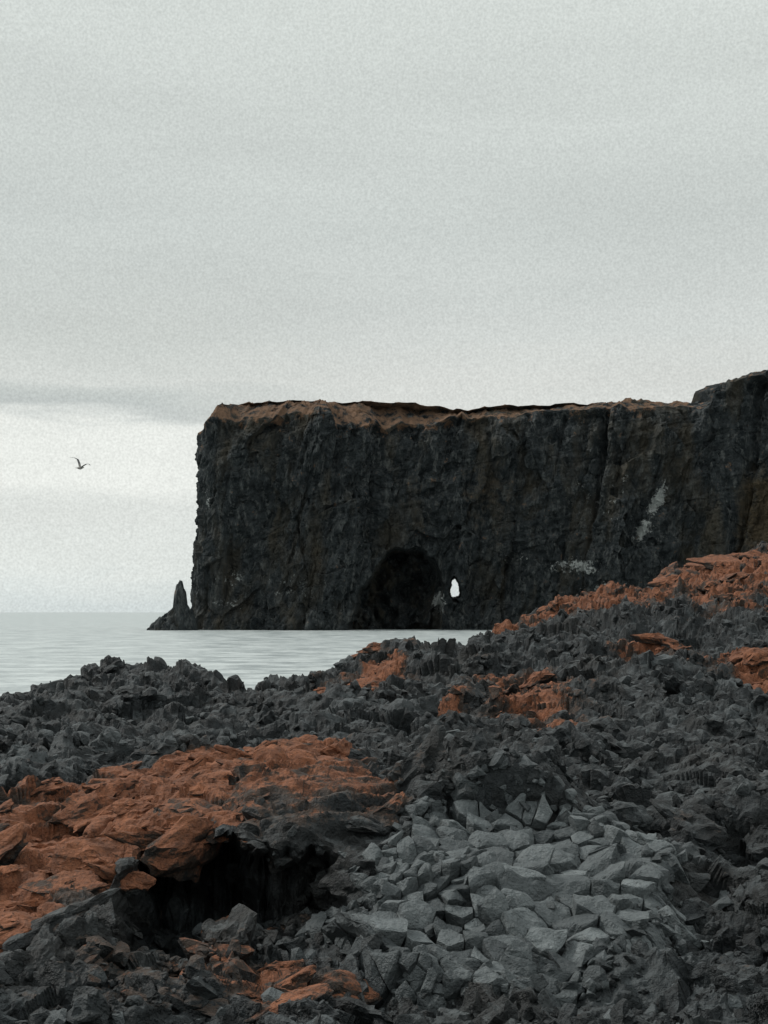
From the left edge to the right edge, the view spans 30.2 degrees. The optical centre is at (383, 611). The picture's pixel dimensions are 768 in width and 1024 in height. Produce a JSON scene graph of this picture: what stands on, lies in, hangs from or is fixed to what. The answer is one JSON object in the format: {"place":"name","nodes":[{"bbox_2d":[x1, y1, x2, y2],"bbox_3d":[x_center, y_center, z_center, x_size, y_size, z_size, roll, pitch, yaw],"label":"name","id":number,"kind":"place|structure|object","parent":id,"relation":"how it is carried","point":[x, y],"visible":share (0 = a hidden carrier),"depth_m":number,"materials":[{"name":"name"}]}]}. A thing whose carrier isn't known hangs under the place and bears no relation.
{"place":"outdoors","nodes":[
{"label":"outdoors","id":0,"kind":"place"},
{"bbox_2d":[72,457,89,468],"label":"seagull","id":1,"kind":"object","parent":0,"point":[80,466],"visible":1,"depth_m":82.04,"materials":[{"name":"grey"}]},
{"bbox_2d":[0,612,491,695],"bbox_3d":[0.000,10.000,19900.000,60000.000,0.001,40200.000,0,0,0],"label":"sea","id":2,"kind":"structure","parent":0,"point":[37,648],"depth_m":424.55,"materials":[{"name":"liquid"}]},
{"bbox_2d":[147,580,197,629],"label":"sea stack","id":3,"kind":"object","parent":2,"relation":"in","point":[179,615],"visible":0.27,"depth_m":778.50,"materials":[{"name":"grey stone"}]},
{"bbox_2d":[0,541,767,1023],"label":"lava field ground","id":4,"kind":"structure","parent":0,"point":[318,800],"depth_m":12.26,"materials":[{"name":"black stone"}]},
{"bbox_2d":[261,752,732,1023],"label":"basalt outcrop","id":5,"kind":"object","parent":4,"relation":"on","point":[527,884],"visible":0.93,"depth_m":8.49,"materials":[{"name":"grey stone"}]},
{"bbox_2d":[0,0,767,611],"label":"sky","id":6,"kind":"structure","parent":0,"point":[467,205],"materials":[{"name":"grey"}]},
{"bbox_2d":[190,370,767,629],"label":"sea cliff","id":7,"kind":"structure","parent":0,"point":[319,514],"depth_m":793.05,"materials":[{"name":"black stone"}]}
]}

